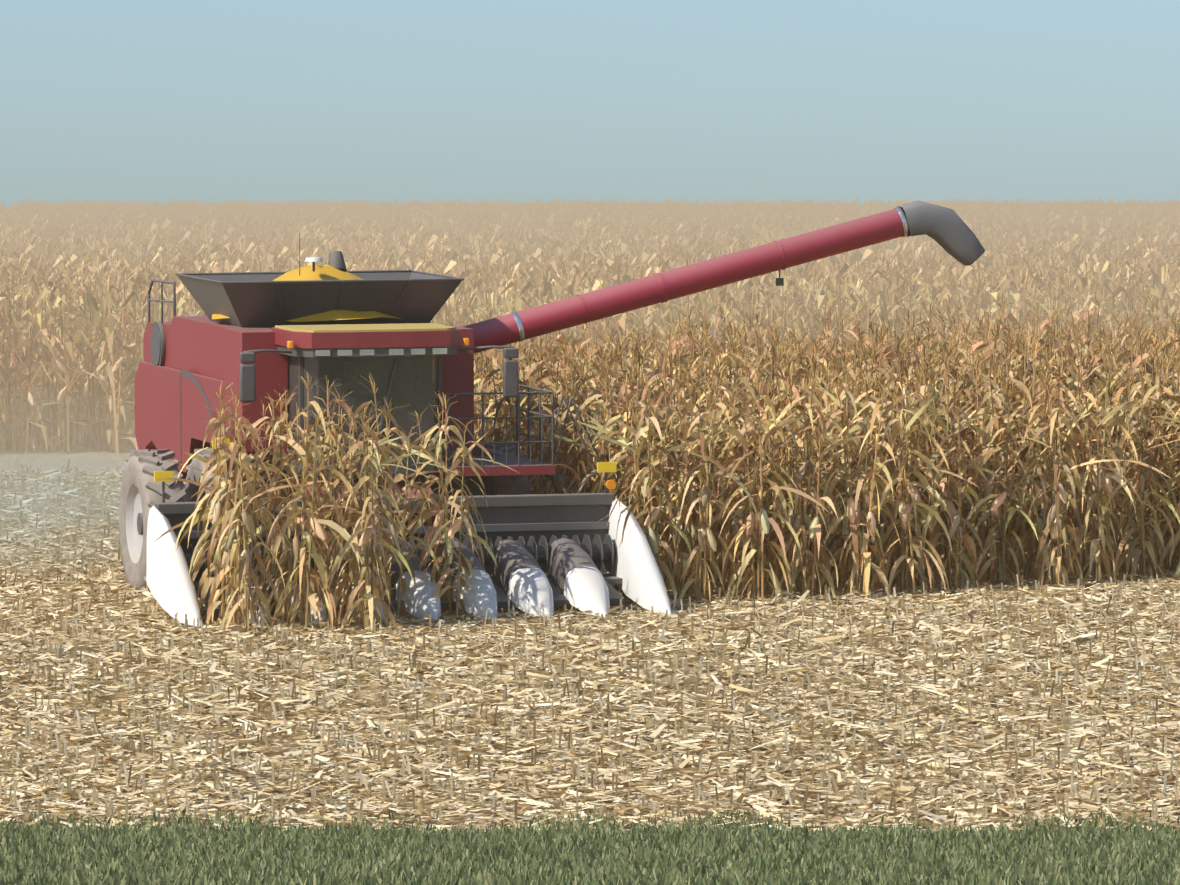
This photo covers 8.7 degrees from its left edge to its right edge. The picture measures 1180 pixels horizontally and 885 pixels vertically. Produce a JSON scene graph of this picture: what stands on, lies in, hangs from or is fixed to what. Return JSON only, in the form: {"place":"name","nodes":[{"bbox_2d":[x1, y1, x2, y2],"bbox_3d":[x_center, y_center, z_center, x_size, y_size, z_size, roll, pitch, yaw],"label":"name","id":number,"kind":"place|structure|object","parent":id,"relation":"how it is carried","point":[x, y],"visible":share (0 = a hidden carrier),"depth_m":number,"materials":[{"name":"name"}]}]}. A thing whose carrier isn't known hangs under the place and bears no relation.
{"place":"outdoors","nodes":[
{"label":"outdoors","id":0,"kind":"place"},
{"bbox_2d":[0,435,1179,838],"bbox_3d":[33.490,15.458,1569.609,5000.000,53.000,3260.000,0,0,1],"label":"field ground","id":1,"kind":"structure","parent":0,"point":[122,461],"depth_m":88.66,"materials":[{"name":"soil"}]},
{"bbox_2d":[117,201,984,626],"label":"combine harvester","id":2,"kind":"object","parent":1,"relation":"on","point":[253,339],"visible":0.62,"depth_m":103.40,"materials":[{"name":"red metal"}]},
{"bbox_2d":[0,467,1179,832],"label":"crop residue","id":3,"kind":"object","parent":1,"relation":"on","point":[558,785],"visible":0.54,"depth_m":88.29},
{"bbox_2d":[0,808,1179,884],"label":"verge grass","id":4,"kind":"structure","parent":1,"relation":"on","point":[238,853],"depth_m":68.45,"materials":[{"name":"green plant"}]},
{"bbox_2d":[0,197,1179,453],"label":"corn","id":5,"kind":"object","parent":1,"relation":"on","point":[92,355],"visible":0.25,"depth_m":150.83,"materials":[{"name":"beige plant"}]},
{"bbox_2d":[0,459,1179,823],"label":"field stubble stalks","id":6,"kind":"object","parent":1,"relation":"on","point":[380,725],"visible":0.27,"depth_m":89.19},
{"bbox_2d":[156,286,1179,633],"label":"corn","id":7,"kind":"object","parent":1,"relation":"on","point":[824,462],"visible":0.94,"depth_m":104.68,"materials":[{"name":"beige plant"}]},
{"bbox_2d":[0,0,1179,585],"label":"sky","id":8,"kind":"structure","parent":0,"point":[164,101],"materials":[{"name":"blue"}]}
]}

